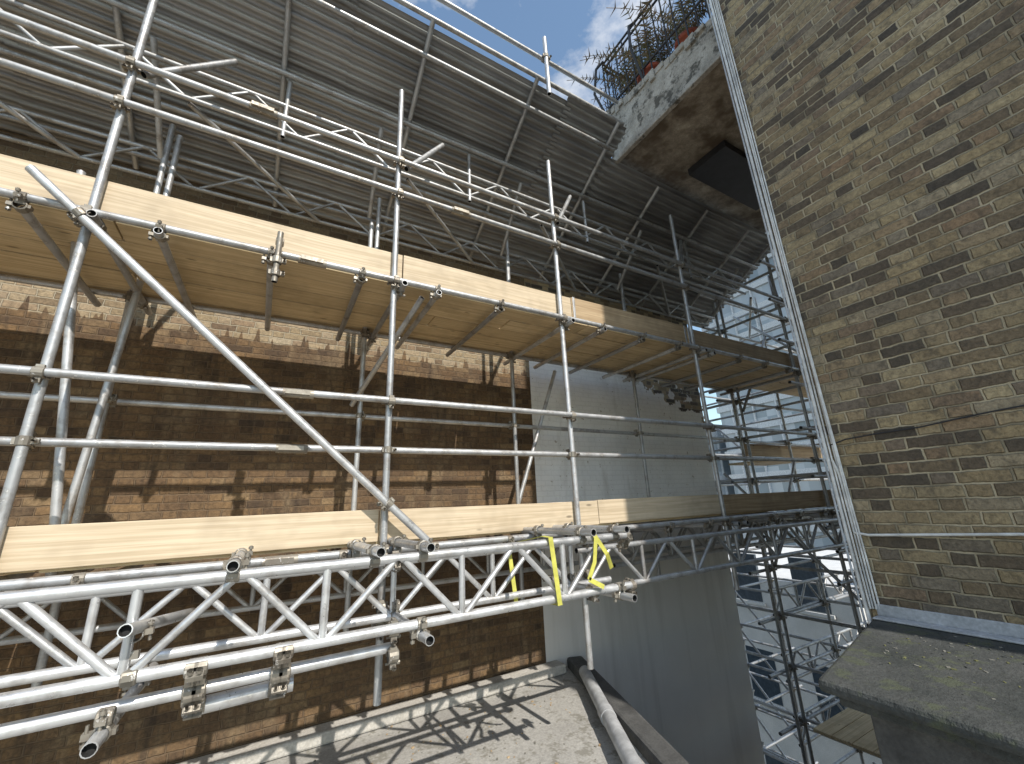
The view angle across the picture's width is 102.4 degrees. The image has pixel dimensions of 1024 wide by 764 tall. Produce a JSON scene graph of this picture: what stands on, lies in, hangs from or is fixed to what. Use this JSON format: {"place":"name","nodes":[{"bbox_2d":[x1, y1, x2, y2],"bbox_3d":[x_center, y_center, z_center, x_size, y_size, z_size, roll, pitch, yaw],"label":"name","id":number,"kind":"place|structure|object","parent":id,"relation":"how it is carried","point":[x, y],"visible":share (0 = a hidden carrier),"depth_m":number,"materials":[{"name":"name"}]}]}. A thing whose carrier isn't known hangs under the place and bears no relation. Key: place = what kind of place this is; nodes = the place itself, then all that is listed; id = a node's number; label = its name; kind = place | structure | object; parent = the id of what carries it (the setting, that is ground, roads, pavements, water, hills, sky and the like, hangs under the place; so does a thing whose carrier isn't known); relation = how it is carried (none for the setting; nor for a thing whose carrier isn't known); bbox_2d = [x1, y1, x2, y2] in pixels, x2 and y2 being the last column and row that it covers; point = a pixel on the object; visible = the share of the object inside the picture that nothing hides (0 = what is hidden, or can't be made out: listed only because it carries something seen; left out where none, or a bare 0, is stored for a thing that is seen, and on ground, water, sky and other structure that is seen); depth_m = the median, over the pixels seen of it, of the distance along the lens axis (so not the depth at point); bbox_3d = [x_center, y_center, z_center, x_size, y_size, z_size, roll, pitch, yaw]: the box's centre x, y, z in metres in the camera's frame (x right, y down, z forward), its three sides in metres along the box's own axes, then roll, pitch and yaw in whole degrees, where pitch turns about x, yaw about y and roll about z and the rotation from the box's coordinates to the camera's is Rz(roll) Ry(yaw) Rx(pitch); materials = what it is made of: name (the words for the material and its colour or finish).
{"place":"outdoors","nodes":[
{"label":"outdoors","id":0,"kind":"place"},
{"bbox_2d":[383,0,721,424],"label":"sky","id":1,"kind":"structure","parent":0,"point":[570,27],"materials":[{"name":"blue"}]},
{"bbox_2d":[707,428,743,545],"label":"office building","id":2,"kind":"structure","parent":0,"point":[723,466],"depth_m":60.18,"materials":[{"name":"white glass"}]},
{"bbox_2d":[701,231,847,547],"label":"glass tower","id":3,"kind":"structure","parent":0,"point":[741,330],"depth_m":54.74,"materials":[{"name":"blue glass"}]},
{"bbox_2d":[728,547,881,763],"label":"white building","id":4,"kind":"structure","parent":0,"point":[826,750],"depth_m":14.02,"materials":[{"name":"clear glass"}]},
{"label":"ground","id":5,"kind":"structure","parent":0,"visible":0},
{"bbox_2d":[260,666,648,763],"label":"roof surface","id":6,"kind":"object","parent":5,"relation":"on","point":[555,730],"depth_m":3.54,"materials":[{"name":"concrete"}]},
{"bbox_2d":[176,660,565,763],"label":"wall kerb","id":7,"kind":"structure","parent":6,"relation":"on","point":[271,748],"depth_m":3.74,"materials":[{"name":"concrete"}]},
{"bbox_2d":[0,0,861,763],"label":"scaffolding","id":8,"kind":"object","parent":6,"relation":"on","point":[68,246],"visible":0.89,"depth_m":3.13,"materials":[{"name":"metal"}]},
{"bbox_2d":[0,540,611,688],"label":"lattice beam","id":9,"kind":"structure","parent":8,"relation":"attached to","point":[71,667],"depth_m":2.23,"materials":[{"name":"metal"}]},
{"bbox_2d":[0,533,632,708],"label":"lattice beam","id":10,"kind":"structure","parent":8,"relation":"attached to","point":[27,599],"depth_m":1.89,"materials":[{"name":"metal"}]},
{"bbox_2d":[0,525,764,645],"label":"lattice beam","id":11,"kind":"structure","parent":8,"relation":"attached to","point":[252,605],"depth_m":3.67,"materials":[{"name":"metal"}]},
{"bbox_2d":[0,0,778,337],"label":"frame tubes","id":12,"kind":"object","parent":8,"relation":"attached to","point":[120,46],"visible":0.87,"depth_m":4.31,"materials":[{"name":"metal"}]},
{"bbox_2d":[0,0,626,279],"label":"sheet","id":13,"kind":"object","parent":12,"relation":"on","point":[336,52],"visible":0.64,"depth_m":4.22,"materials":[{"name":"metal"}]},
{"bbox_2d":[545,156,772,327],"bbox_3d":[2.638,-2.042,7.011,4.130,1.054,1.744,7,-19,-29],"label":"sheet end","id":14,"kind":"object","parent":12,"relation":"on","point":[623,187],"visible":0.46,"depth_m":6.65,"materials":[{"name":"grey metal"}]},
{"bbox_2d":[0,154,799,367],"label":"timber toe board","id":15,"kind":"object","parent":8,"relation":"attached to","point":[77,188],"visible":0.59,"depth_m":3.27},
{"bbox_2d":[0,489,836,572],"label":"timber toe board","id":16,"kind":"object","parent":8,"relation":"attached to","point":[33,548],"visible":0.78,"depth_m":2.67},
{"bbox_2d":[508,535,612,605],"bbox_3d":[0.333,1.348,2.998,0.562,0.494,0.655,7,-19,-29],"label":"ratchet strap","id":17,"kind":"object","parent":8,"relation":"attached to","point":[555,570],"visible":0.79,"depth_m":2.75,"materials":[{"name":"yellow fabric"}]},
{"bbox_2d":[613,519,801,567],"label":"lattice beam","id":18,"kind":"structure","parent":8,"relation":"attached to","point":[673,554],"depth_m":5.31,"materials":[{"name":"metal"}]},
{"bbox_2d":[575,518,847,586],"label":"lattice beam","id":19,"kind":"structure","parent":8,"relation":"attached to","point":[646,578],"depth_m":4.33,"materials":[{"name":"metal"}]},
{"bbox_2d":[313,687,600,763],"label":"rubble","id":20,"kind":"object","parent":6,"relation":"on","point":[352,755],"visible":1,"depth_m":3.47,"materials":[{"name":"grey stone"}]},
{"bbox_2d":[567,656,688,763],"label":"edge upstand","id":21,"kind":"object","parent":6,"relation":"on","point":[650,743],"visible":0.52,"depth_m":3.40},
{"bbox_2d":[579,665,642,763],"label":"drain pipe","id":22,"kind":"object","parent":21,"relation":"on","point":[625,749],"visible":0.97,"depth_m":3.41,"materials":[{"name":"grey plastic"}]},
{"bbox_2d":[697,260,880,763],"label":"scaffolding","id":23,"kind":"object","parent":5,"relation":"on","point":[852,728],"visible":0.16,"depth_m":7.14,"materials":[{"name":"metal"}]},
{"bbox_2d":[712,0,1023,624],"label":"side wall","id":24,"kind":"structure","parent":5,"relation":"on","point":[889,136],"depth_m":2.68,"materials":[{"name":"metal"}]},
{"bbox_2d":[610,26,767,232],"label":"balcony slab","id":25,"kind":"structure","parent":24,"relation":"attached to","point":[698,122],"depth_m":5.21,"materials":[{"name":"grey concrete"}]},
{"bbox_2d":[593,0,709,111],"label":"balcony railing","id":26,"kind":"object","parent":25,"relation":"attached to","point":[629,34],"visible":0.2,"depth_m":5.37,"materials":[{"name":"black metal"}]},
{"bbox_2d":[567,24,660,110],"bbox_3d":[1.710,-4.342,6.028,1.840,1.192,1.194,-3,-16,0],"label":"potted plant","id":27,"kind":"object","parent":26,"relation":"on","point":[623,87],"visible":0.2,"depth_m":5.99,"materials":[{"name":"green plant"}]},
{"bbox_2d":[580,0,704,94],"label":"potted plant","id":28,"kind":"object","parent":26,"relation":"on","point":[655,60],"visible":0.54,"depth_m":5.50,"materials":[{"name":"green plant"}]},
{"bbox_2d":[606,0,710,59],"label":"potted plant","id":29,"kind":"object","parent":26,"relation":"on","point":[683,35],"visible":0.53,"depth_m":5.07,"materials":[{"name":"green plant"}]},
{"bbox_2d":[606,15,723,163],"bbox_3d":[1.814,-3.584,5.070,0.185,0.907,1.695,7,-19,-29],"label":"balcony edge","id":30,"kind":"object","parent":25,"relation":"attached to","point":[685,90],"visible":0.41,"depth_m":4.87,"materials":[{"name":"concrete"}]},
{"bbox_2d":[688,140,761,209],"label":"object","id":31,"kind":"structure","parent":25,"relation":"attached to","point":[723,167],"depth_m":5.71,"materials":[{"name":"black metal"}]},
{"bbox_2d":[706,0,1023,627],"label":"cable bundle","id":32,"kind":"object","parent":24,"relation":"attached to","point":[837,468],"visible":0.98,"depth_m":3.13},
{"bbox_2d":[827,405,1023,446],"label":"black cable","id":33,"kind":"object","parent":24,"relation":"attached to","point":[932,423],"visible":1,"depth_m":2.51,"materials":[{"name":"rubber"}]},
{"bbox_2d":[818,604,1023,763],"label":"parapet","id":34,"kind":"structure","parent":5,"relation":"on","point":[927,712],"depth_m":1.73,"materials":[{"name":"grey concrete"}]},
{"bbox_2d":[879,632,1023,699],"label":"leaf litter","id":35,"kind":"object","parent":34,"relation":"on","point":[945,658],"visible":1,"depth_m":1.98,"materials":[{"name":"brown plant"}]},
{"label":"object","id":36,"kind":"object","parent":5,"relation":"on","visible":0},
{"bbox_2d":[0,129,545,763],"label":"brick wall face","id":37,"kind":"object","parent":36,"relation":"on","point":[164,341],"visible":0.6,"depth_m":3.90},
{"bbox_2d":[524,275,764,763],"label":"painted wall face","id":38,"kind":"object","parent":36,"relation":"attached to","point":[670,666],"visible":0.6,"depth_m":6.01}
]}

